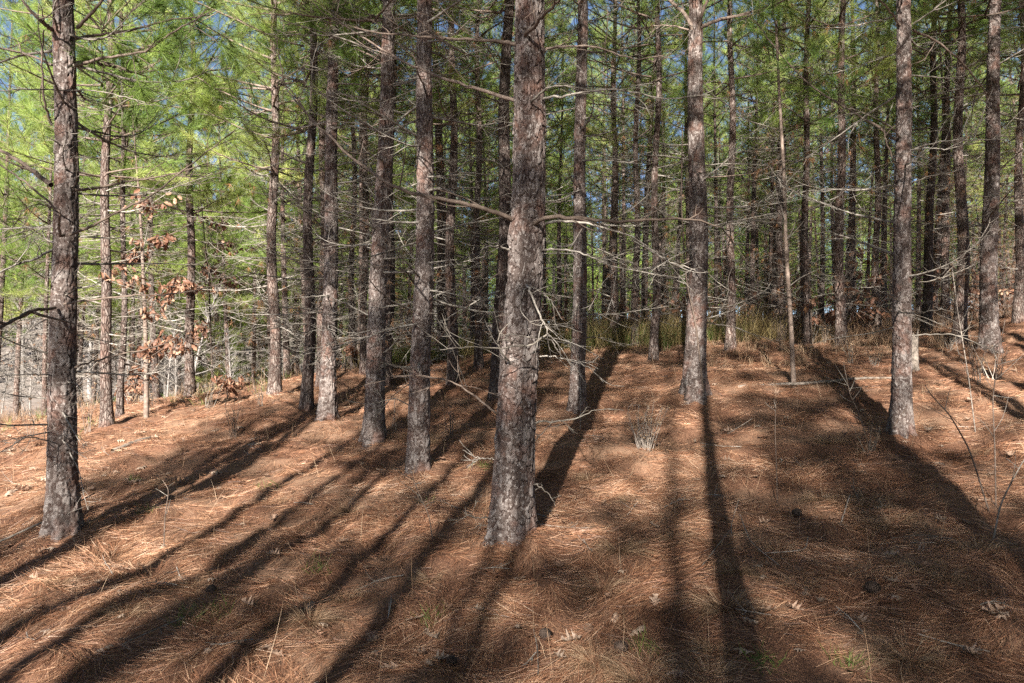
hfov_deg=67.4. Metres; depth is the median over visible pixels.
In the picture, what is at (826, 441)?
grass tussock
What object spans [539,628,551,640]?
pine cone
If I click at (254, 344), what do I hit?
pine tree
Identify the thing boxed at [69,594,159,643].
grass tussock
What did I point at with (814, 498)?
grass tussock
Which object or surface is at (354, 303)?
pine tree
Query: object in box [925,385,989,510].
sapling
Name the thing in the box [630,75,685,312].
pine tree
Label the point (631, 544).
grass tussock
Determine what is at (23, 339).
bare tree
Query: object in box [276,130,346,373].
pine tree
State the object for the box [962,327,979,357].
weed clump
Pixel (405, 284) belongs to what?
pine tree
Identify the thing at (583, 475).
grass tussock
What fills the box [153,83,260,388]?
pine tree
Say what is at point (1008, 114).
pine tree
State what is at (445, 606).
fallen leaf
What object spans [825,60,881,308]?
pine tree
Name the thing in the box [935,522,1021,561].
grass tussock
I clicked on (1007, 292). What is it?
dry shrub
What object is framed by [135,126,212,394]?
pine tree
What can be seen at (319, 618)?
grass tussock
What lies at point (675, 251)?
pine tree
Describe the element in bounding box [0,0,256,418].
pine tree
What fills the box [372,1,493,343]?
pine tree
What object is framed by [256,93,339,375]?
pine tree
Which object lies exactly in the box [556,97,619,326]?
pine tree
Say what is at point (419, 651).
fallen leaf
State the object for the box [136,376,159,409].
weed clump
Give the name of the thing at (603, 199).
pine tree
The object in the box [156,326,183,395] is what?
bare shrub
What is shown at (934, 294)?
dry shrub
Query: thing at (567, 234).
pine tree
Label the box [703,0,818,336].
pine tree
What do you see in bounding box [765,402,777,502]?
sapling
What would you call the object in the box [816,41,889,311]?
pine tree
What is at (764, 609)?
fallen leaf
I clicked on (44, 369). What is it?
pine tree
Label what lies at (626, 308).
dry shrub
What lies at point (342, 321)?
pine tree
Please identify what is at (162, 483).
grass tussock
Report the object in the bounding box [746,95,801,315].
pine tree
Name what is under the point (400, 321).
pine tree
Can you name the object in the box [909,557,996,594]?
grass tussock
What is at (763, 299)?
dry shrub
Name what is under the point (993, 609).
fallen leaf
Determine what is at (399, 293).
pine tree
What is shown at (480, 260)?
pine tree
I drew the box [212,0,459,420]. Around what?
pine tree
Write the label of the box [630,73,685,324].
pine tree
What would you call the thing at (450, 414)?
weed clump
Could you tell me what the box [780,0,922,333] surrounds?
pine tree
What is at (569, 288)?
undergrowth
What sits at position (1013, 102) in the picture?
pine tree
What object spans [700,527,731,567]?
broken stalk
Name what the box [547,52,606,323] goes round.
pine tree
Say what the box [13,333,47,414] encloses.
bare shrub
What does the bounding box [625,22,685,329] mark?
pine tree
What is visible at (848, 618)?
fallen twig
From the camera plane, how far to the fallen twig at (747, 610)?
4.34 m
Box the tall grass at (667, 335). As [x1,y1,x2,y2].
[0,294,1012,432]
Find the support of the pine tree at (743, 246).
on the ground at (836, 672)
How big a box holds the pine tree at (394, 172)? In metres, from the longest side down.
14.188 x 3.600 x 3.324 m
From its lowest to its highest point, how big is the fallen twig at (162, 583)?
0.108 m
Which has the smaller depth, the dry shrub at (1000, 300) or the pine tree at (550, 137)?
the pine tree at (550, 137)
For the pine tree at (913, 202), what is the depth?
38.50 m
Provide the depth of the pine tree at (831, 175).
26.29 m
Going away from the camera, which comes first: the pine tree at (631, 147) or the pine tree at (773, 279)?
the pine tree at (773, 279)
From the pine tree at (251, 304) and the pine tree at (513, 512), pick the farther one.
the pine tree at (251, 304)
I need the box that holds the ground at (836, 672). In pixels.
[0,232,1023,682]
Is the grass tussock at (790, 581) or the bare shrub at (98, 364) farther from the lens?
the bare shrub at (98, 364)
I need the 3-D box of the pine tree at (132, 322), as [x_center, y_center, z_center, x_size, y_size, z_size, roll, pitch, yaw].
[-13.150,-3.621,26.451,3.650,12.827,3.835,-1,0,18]
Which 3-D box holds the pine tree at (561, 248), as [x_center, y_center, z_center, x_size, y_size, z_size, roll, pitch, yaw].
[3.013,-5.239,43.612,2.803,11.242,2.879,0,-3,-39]
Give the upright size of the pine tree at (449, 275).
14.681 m
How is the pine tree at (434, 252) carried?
on the ground at (836, 672)
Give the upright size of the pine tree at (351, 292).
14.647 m
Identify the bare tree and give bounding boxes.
[6,214,48,387]
[9,233,42,349]
[11,190,50,358]
[12,262,90,367]
[15,214,88,347]
[24,185,53,335]
[26,255,94,355]
[48,220,100,397]
[83,237,147,384]
[160,216,175,397]
[231,278,252,372]
[412,198,465,340]
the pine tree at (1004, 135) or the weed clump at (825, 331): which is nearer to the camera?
the weed clump at (825, 331)
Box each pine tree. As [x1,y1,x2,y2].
[0,0,87,402]
[0,0,145,404]
[0,0,238,427]
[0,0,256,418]
[0,0,269,541]
[0,3,131,414]
[0,58,89,420]
[0,106,44,408]
[0,134,50,401]
[0,160,48,401]
[29,69,134,407]
[40,197,100,405]
[43,120,156,405]
[75,0,299,397]
[79,0,229,399]
[79,76,199,402]
[80,80,182,402]
[80,178,159,396]
[86,215,148,379]
[115,217,176,398]
[127,162,186,396]
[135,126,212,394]
[135,175,177,397]
[140,0,382,395]
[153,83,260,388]
[156,201,212,392]
[157,67,262,389]
[167,71,279,381]
[170,162,236,391]
[178,282,247,387]
[181,223,223,386]
[189,0,412,414]
[195,2,302,382]
[198,221,239,382]
[202,186,257,374]
[205,158,262,377]
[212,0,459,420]
[215,0,358,378]
[215,114,302,381]
[217,118,302,380]
[224,274,282,382]
[225,0,357,369]
[228,190,288,379]
[233,0,409,386]
[235,185,282,380]
[244,0,505,449]
[249,0,757,546]
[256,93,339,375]
[266,0,446,374]
[273,0,566,474]
[275,0,493,385]
[276,0,437,369]
[276,54,358,362]
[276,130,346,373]
[278,200,316,374]
[278,224,317,368]
[280,3,414,358]
[298,150,358,369]
[299,189,357,358]
[307,2,415,344]
[316,7,400,368]
[337,78,415,343]
[337,89,403,333]
[337,128,369,369]
[338,5,416,342]
[338,219,367,336]
[352,0,564,384]
[355,161,414,340]
[367,0,494,358]
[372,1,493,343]
[393,66,455,348]
[393,98,457,327]
[393,133,415,346]
[393,163,414,348]
[395,0,611,400]
[395,181,415,347]
[397,0,557,369]
[397,118,436,334]
[398,101,482,344]
[404,143,455,335]
[411,83,492,336]
[434,0,513,344]
[434,43,513,341]
[434,93,492,354]
[445,1,512,351]
[446,81,498,331]
[446,172,466,302]
[455,145,498,338]
[457,74,510,330]
[457,149,498,333]
[458,116,496,334]
[466,0,608,336]
[472,0,685,413]
[474,0,596,323]
[484,5,586,345]
[486,72,555,323]
[489,131,561,288]
[490,4,588,342]
[490,6,571,321]
[494,69,587,310]
[510,0,602,333]
[544,0,681,343]
[545,0,722,346]
[546,61,599,328]
[546,89,571,299]
[546,154,587,329]
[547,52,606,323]
[549,0,746,361]
[550,140,599,323]
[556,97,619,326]
[557,9,633,324]
[560,0,663,337]
[565,20,643,323]
[582,0,830,404]
[586,0,677,327]
[586,101,629,329]
[587,143,632,309]
[589,0,687,336]
[595,107,642,321]
[598,3,677,329]
[611,43,671,319]
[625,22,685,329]
[626,0,747,325]
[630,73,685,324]
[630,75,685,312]
[636,0,833,351]
[641,0,727,336]
[648,134,684,318]
[661,0,768,330]
[665,185,685,320]
[666,46,724,303]
[667,63,725,313]
[680,98,726,314]
[681,101,727,314]
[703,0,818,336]
[703,75,758,321]
[704,29,758,329]
[705,0,871,340]
[705,93,745,313]
[707,20,788,328]
[711,0,837,332]
[720,37,787,323]
[721,49,774,311]
[722,0,892,344]
[723,0,831,335]
[728,0,1022,438]
[734,157,761,319]
[737,40,811,315]
[738,52,801,314]
[738,96,792,317]
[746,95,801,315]
[752,0,930,346]
[753,0,847,306]
[759,106,818,319]
[762,130,808,317]
[765,113,813,315]
[770,0,872,328]
[774,37,836,314]
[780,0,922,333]
[788,37,846,312]
[791,0,873,312]
[794,98,837,317]
[797,0,955,335]
[809,40,872,300]
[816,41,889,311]
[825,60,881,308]
[827,82,873,310]
[829,0,1016,333]
[829,23,915,314]
[844,0,929,322]
[848,0,953,304]
[855,26,916,311]
[855,61,894,308]
[858,79,915,321]
[858,101,916,283]
[862,0,1017,325]
[863,0,1023,343]
[871,2,968,321]
[879,40,924,307]
[880,0,1014,320]
[882,0,984,318]
[884,35,952,301]
[890,11,980,318]
[894,0,1023,353]
[911,56,955,275]
[912,34,984,309]
[915,59,974,302]
[920,10,1000,314]
[921,8,1013,300]
[926,0,1023,322]
[934,24,1012,308]
[938,0,1022,303]
[941,0,1023,289]
[950,110,983,317]
[951,65,1022,314]
[965,1,1023,272]
[967,31,1023,306]
[968,80,1016,299]
[969,164,1013,258]
[970,0,1023,300]
[970,0,1023,307]
[972,60,1023,314]
[975,14,1023,296]
[977,101,1023,304]
[984,103,1013,305]
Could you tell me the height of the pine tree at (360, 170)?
13.976 m
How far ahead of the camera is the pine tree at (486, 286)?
26.23 m
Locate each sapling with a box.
[98,103,196,417]
[114,366,143,404]
[157,481,172,547]
[169,178,255,391]
[211,361,249,398]
[340,327,411,371]
[395,469,442,540]
[575,346,583,429]
[673,122,710,392]
[756,15,820,387]
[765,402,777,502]
[801,285,834,344]
[833,363,869,450]
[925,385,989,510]
[933,270,981,431]
[972,320,1022,505]
[983,449,1023,540]
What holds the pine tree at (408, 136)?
on the ground at (836, 672)
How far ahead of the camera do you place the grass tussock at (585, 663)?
4.08 m
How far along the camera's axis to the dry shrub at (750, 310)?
19.63 m
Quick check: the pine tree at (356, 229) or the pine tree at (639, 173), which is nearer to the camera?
the pine tree at (356, 229)
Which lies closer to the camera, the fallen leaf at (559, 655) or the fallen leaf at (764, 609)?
the fallen leaf at (559, 655)
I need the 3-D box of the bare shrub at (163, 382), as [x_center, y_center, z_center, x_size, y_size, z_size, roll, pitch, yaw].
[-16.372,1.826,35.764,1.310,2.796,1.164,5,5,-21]
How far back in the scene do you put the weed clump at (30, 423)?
12.30 m
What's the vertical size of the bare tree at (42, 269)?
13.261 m
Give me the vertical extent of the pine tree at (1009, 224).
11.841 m
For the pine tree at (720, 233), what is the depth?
28.50 m
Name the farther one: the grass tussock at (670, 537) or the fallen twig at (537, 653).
the grass tussock at (670, 537)
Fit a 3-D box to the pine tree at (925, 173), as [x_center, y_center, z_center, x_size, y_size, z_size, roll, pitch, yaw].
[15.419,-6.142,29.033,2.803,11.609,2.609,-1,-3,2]
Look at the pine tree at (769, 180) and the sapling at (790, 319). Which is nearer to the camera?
the sapling at (790, 319)
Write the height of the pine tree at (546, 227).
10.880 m
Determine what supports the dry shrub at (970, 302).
on the ground at (836, 672)
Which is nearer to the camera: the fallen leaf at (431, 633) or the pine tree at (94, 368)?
the fallen leaf at (431, 633)
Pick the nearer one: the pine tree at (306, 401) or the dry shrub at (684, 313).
the pine tree at (306, 401)
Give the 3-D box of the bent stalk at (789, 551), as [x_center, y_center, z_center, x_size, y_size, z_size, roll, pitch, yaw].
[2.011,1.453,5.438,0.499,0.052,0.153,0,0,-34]
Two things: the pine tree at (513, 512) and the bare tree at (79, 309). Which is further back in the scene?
the bare tree at (79, 309)
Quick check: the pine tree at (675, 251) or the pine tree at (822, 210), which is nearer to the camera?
the pine tree at (822, 210)
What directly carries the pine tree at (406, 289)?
on the ground at (836, 672)
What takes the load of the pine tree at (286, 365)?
on the ground at (836, 672)
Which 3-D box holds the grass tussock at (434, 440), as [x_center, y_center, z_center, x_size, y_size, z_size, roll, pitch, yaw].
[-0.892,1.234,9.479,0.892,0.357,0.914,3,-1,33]
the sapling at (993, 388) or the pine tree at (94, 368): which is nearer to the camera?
the sapling at (993, 388)
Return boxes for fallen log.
[110,436,151,452]
[737,377,890,387]
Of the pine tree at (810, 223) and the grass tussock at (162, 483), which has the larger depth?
the pine tree at (810, 223)
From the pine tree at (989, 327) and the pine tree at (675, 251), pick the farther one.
the pine tree at (675, 251)
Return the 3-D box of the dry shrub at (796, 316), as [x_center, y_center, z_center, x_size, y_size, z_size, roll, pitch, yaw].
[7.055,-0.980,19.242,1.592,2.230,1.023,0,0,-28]
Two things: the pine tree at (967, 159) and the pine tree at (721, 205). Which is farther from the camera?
the pine tree at (721, 205)
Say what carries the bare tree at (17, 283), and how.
on the ground at (836, 672)
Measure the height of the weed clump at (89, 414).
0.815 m
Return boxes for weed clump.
[19,405,37,436]
[78,382,97,433]
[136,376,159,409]
[200,373,223,407]
[225,385,244,439]
[250,375,265,405]
[439,391,457,439]
[624,399,669,450]
[771,309,787,348]
[820,319,832,343]
[839,335,854,363]
[849,417,881,455]
[864,347,882,365]
[942,328,955,348]
[958,344,988,382]
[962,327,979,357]
[968,339,1009,379]
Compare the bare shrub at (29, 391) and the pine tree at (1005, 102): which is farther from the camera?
the bare shrub at (29, 391)
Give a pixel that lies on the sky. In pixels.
(718, 15)
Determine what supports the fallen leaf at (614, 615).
on the ground at (836, 672)
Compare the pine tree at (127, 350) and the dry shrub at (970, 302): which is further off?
the pine tree at (127, 350)
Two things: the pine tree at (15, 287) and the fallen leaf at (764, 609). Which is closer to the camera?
the fallen leaf at (764, 609)
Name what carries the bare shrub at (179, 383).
on the ground at (836, 672)
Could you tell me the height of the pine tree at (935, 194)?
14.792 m
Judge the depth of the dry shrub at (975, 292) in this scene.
20.37 m
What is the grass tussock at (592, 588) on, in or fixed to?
on the ground at (836, 672)
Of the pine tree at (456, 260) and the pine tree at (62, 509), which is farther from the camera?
the pine tree at (456, 260)
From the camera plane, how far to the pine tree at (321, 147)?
14.33 m
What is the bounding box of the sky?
[0,0,1020,319]
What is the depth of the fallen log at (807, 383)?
11.01 m
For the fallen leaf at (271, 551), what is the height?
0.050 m
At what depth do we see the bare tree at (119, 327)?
46.47 m
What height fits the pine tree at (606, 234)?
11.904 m
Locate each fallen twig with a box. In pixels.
[119,611,185,644]
[146,580,176,589]
[206,639,252,653]
[355,570,403,590]
[480,559,514,570]
[522,652,536,665]
[533,629,541,675]
[729,592,770,615]
[834,606,862,632]
[917,633,989,656]
[980,598,1008,605]
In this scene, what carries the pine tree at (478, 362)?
on the ground at (836, 672)
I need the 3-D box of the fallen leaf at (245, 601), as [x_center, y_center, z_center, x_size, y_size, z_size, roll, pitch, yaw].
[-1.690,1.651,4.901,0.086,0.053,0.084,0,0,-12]
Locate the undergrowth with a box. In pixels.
[337,231,1014,368]
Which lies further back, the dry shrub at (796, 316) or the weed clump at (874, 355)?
the dry shrub at (796, 316)
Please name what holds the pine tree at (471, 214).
on the ground at (836, 672)
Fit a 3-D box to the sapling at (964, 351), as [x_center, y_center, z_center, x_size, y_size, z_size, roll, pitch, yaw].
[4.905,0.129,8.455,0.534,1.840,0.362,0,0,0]
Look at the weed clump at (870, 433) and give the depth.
7.79 m
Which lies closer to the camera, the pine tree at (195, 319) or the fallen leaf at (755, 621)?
the fallen leaf at (755, 621)
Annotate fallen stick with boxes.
[0,493,94,541]
[540,523,589,528]
[841,495,849,523]
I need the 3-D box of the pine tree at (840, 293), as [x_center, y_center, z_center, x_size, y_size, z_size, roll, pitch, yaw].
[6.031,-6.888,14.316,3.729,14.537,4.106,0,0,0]
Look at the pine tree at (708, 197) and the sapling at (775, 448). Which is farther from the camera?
the pine tree at (708, 197)
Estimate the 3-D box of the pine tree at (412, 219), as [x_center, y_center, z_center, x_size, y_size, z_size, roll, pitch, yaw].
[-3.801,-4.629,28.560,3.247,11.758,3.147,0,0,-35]
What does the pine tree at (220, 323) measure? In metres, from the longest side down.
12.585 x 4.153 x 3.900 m
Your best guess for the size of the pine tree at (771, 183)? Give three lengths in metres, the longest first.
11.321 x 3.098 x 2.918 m
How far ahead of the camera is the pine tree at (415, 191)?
34.93 m
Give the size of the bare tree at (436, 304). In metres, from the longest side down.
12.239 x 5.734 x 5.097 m
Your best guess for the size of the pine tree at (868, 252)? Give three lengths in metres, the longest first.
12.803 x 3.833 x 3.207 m
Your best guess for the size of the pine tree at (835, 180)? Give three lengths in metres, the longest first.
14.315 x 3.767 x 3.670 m
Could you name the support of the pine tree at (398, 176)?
on the ground at (836, 672)
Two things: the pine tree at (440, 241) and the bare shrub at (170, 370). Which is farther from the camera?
the bare shrub at (170, 370)
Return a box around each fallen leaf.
[4,489,16,496]
[13,484,30,488]
[28,570,37,578]
[59,604,70,611]
[96,644,112,652]
[174,476,187,482]
[233,638,257,645]
[241,595,253,604]
[267,647,282,655]
[268,514,276,519]
[268,548,279,553]
[302,601,314,609]
[312,629,323,635]
[366,650,380,656]
[367,634,378,641]
[379,660,397,668]
[410,647,424,653]
[423,628,438,637]
[432,649,448,659]
[439,601,452,608]
[554,648,565,657]
[561,629,580,640]
[582,623,592,632]
[611,613,618,622]
[630,627,640,635]
[649,593,659,606]
[666,669,686,677]
[734,648,754,653]
[742,617,757,623]
[753,604,776,611]
[759,515,770,522]
[788,600,803,609]
[847,667,861,671]
[854,612,869,621]
[882,549,899,554]
[884,576,900,581]
[889,610,904,615]
[914,544,927,551]
[916,561,937,567]
[965,642,981,653]
[981,598,1005,611]
[994,611,1009,619]
[1004,448,1016,455]
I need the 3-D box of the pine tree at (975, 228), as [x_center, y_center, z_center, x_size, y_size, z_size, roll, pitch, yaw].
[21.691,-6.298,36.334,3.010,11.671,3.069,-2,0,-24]
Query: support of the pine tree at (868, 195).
on the ground at (836, 672)
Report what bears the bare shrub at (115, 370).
on the ground at (836, 672)
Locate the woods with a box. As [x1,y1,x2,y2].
[290,138,1013,366]
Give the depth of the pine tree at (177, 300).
37.34 m
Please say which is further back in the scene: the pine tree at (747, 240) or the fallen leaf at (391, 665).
the pine tree at (747, 240)
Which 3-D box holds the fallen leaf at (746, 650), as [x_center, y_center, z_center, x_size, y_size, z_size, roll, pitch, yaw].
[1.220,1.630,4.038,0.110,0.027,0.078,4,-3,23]
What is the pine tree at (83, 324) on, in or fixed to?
on the ground at (836, 672)
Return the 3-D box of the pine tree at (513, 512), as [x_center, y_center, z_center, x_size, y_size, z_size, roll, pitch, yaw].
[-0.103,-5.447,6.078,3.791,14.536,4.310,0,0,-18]
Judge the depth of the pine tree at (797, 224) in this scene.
42.22 m
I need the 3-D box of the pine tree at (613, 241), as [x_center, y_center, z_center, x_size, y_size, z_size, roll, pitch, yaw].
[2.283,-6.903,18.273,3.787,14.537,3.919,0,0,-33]
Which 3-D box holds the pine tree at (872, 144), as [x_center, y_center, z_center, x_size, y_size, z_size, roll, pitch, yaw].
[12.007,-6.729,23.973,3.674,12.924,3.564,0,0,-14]
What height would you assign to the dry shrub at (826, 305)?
2.346 m
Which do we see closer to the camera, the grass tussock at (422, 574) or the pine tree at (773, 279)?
the grass tussock at (422, 574)
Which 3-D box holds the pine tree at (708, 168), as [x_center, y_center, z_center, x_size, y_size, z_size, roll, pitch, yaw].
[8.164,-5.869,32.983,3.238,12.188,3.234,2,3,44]
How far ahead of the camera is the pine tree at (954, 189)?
31.26 m
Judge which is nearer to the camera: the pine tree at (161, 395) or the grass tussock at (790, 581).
the grass tussock at (790, 581)
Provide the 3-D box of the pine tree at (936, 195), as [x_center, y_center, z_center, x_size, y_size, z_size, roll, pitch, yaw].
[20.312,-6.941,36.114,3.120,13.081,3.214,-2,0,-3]
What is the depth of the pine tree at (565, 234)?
40.25 m
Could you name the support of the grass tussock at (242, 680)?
on the ground at (836, 672)
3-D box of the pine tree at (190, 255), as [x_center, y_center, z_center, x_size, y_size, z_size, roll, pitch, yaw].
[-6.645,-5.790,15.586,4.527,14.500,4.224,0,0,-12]
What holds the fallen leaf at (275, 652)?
on the ground at (836, 672)
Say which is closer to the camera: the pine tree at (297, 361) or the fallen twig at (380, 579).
the fallen twig at (380, 579)
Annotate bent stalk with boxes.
[740,515,778,564]
[765,537,807,552]
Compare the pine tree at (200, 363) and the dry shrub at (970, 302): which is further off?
the pine tree at (200, 363)
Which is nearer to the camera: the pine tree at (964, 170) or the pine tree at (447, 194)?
the pine tree at (447, 194)
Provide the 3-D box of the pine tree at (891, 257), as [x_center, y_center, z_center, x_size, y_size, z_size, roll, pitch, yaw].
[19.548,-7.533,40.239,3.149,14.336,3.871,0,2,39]
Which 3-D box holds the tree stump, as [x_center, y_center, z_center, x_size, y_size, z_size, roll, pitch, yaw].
[5.977,0.149,11.437,0.197,0.688,0.197,0,0,-43]
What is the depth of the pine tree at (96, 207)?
24.38 m
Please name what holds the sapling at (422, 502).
on the ground at (836, 672)
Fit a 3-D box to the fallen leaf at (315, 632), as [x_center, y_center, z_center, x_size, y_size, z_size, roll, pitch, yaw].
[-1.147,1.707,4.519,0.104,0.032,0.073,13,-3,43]
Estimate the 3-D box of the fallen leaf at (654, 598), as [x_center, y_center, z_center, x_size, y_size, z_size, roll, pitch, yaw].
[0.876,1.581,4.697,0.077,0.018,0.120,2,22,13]
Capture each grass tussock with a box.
[14,574,90,596]
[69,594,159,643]
[131,470,191,490]
[151,564,217,597]
[209,667,266,682]
[266,597,356,647]
[311,581,375,606]
[324,498,366,516]
[388,562,453,594]
[430,432,458,447]
[463,597,511,633]
[540,632,634,682]
[557,561,646,619]
[563,470,604,483]
[581,633,698,682]
[583,533,673,568]
[604,493,644,506]
[652,525,709,553]
[655,576,804,640]
[655,641,773,682]
[672,631,755,671]
[700,555,771,584]
[745,534,815,557]
[764,569,833,605]
[781,357,813,367]
[789,488,846,508]
[803,429,857,447]
[820,481,904,517]
[839,615,979,682]
[850,445,885,456]
[850,495,944,539]
[883,550,972,587]
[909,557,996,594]
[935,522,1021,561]
[965,447,998,459]
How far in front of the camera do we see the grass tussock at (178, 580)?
5.40 m
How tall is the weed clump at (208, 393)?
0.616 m
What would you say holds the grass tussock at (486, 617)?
on the ground at (836, 672)
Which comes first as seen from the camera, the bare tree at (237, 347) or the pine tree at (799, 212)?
the pine tree at (799, 212)
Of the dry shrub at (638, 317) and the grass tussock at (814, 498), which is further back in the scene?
the dry shrub at (638, 317)
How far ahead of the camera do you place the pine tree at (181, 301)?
27.64 m
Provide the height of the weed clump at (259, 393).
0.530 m
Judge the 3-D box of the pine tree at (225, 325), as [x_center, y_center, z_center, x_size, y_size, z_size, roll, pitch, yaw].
[-9.146,-3.305,24.323,3.578,10.962,3.805,0,0,-22]
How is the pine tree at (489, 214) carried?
on the ground at (836, 672)
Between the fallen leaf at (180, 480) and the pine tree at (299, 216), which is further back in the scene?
the pine tree at (299, 216)
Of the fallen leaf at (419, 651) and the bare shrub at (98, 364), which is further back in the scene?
the bare shrub at (98, 364)
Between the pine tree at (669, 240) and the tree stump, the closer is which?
the tree stump
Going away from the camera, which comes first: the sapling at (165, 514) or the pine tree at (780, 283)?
the sapling at (165, 514)
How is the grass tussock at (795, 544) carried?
on the ground at (836, 672)
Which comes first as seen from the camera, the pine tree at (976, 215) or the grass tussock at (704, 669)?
the grass tussock at (704, 669)
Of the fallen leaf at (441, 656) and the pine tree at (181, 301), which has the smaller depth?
the fallen leaf at (441, 656)
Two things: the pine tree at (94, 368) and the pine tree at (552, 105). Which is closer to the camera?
the pine tree at (552, 105)
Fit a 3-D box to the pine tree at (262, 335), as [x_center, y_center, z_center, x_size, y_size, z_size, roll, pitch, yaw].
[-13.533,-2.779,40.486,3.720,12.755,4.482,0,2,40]
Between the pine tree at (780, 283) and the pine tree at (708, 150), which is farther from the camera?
the pine tree at (708, 150)
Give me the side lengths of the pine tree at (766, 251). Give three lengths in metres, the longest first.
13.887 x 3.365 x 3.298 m
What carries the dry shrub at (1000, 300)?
on the ground at (836, 672)
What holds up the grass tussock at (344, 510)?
on the ground at (836, 672)
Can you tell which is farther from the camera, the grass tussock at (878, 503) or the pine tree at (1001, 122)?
the pine tree at (1001, 122)
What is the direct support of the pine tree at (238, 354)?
on the ground at (836, 672)
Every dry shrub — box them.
[470,313,492,349]
[494,266,572,347]
[540,291,572,348]
[595,275,665,337]
[620,293,668,324]
[638,284,709,340]
[673,270,760,337]
[674,275,741,327]
[736,287,775,332]
[743,276,790,333]
[776,247,870,337]
[785,270,821,336]
[821,284,867,307]
[826,248,890,336]
[833,285,871,333]
[844,269,886,328]
[879,278,922,318]
[911,259,979,316]
[912,265,955,320]
[952,269,1009,317]
[971,264,1014,315]
[998,279,1014,308]
[998,281,1013,314]
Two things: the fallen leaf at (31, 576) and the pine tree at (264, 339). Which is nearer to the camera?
the fallen leaf at (31, 576)
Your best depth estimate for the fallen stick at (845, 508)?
6.25 m
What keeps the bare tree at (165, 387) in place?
on the ground at (836, 672)
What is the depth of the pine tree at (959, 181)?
13.76 m
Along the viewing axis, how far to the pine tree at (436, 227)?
37.37 m
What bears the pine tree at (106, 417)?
on the ground at (836, 672)
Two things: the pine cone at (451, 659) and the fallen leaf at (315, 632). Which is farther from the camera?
the fallen leaf at (315, 632)
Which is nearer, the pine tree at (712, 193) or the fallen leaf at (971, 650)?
the fallen leaf at (971, 650)
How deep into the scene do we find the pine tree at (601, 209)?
30.80 m
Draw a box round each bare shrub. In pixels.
[0,317,25,388]
[1,351,22,413]
[2,332,39,416]
[3,286,81,391]
[3,363,26,409]
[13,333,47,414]
[23,381,31,410]
[78,315,118,389]
[81,319,135,392]
[151,320,182,396]
[151,364,173,394]
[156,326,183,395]
[157,301,203,395]
[169,359,183,392]
[175,281,230,374]
[214,326,246,380]
[233,348,246,382]
[235,317,258,382]
[290,318,302,375]
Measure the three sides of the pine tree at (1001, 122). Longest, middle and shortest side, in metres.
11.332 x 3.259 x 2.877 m
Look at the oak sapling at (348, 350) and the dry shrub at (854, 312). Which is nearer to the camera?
the oak sapling at (348, 350)
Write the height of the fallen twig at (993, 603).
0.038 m
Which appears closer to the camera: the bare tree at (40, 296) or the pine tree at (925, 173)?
the pine tree at (925, 173)
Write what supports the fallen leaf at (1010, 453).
on the ground at (836, 672)
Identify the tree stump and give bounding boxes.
[912,331,919,371]
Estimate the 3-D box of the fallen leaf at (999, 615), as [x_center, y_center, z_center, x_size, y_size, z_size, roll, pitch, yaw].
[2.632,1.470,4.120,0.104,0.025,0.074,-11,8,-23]
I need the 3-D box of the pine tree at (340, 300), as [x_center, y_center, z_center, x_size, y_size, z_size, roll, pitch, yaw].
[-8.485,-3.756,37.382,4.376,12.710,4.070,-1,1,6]
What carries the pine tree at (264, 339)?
on the ground at (836, 672)
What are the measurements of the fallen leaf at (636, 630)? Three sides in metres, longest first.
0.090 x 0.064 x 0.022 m
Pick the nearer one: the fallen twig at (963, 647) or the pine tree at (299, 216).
the fallen twig at (963, 647)
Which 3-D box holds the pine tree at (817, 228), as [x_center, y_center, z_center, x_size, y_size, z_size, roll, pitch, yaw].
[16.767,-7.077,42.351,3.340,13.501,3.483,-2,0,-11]
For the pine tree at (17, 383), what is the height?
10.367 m
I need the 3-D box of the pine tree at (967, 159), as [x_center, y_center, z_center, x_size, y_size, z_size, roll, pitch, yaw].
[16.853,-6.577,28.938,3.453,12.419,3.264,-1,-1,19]
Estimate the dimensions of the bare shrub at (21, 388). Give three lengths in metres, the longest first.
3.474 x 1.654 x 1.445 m
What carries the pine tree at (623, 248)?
on the ground at (836, 672)
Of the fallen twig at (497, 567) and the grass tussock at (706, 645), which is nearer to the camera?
the grass tussock at (706, 645)
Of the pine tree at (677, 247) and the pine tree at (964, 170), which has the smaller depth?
the pine tree at (677, 247)
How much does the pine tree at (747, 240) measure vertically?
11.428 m
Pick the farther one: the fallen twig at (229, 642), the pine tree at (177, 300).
the pine tree at (177, 300)
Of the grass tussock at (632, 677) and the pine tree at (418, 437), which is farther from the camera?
the pine tree at (418, 437)
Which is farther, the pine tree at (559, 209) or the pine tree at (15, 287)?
the pine tree at (15, 287)
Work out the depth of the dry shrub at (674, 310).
20.52 m
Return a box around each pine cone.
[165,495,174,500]
[205,584,216,594]
[446,655,456,666]
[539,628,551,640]
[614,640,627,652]
[792,508,801,517]
[864,580,880,593]
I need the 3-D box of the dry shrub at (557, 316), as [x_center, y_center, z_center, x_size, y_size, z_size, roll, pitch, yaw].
[0.701,-0.740,17.794,1.692,2.031,1.601,0,0,-36]
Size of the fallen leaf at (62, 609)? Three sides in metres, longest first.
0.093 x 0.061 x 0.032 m
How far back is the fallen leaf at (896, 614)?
4.23 m
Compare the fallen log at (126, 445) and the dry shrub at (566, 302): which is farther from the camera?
the dry shrub at (566, 302)
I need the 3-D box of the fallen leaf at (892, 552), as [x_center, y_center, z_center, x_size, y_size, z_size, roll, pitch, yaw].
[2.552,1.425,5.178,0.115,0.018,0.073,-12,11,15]

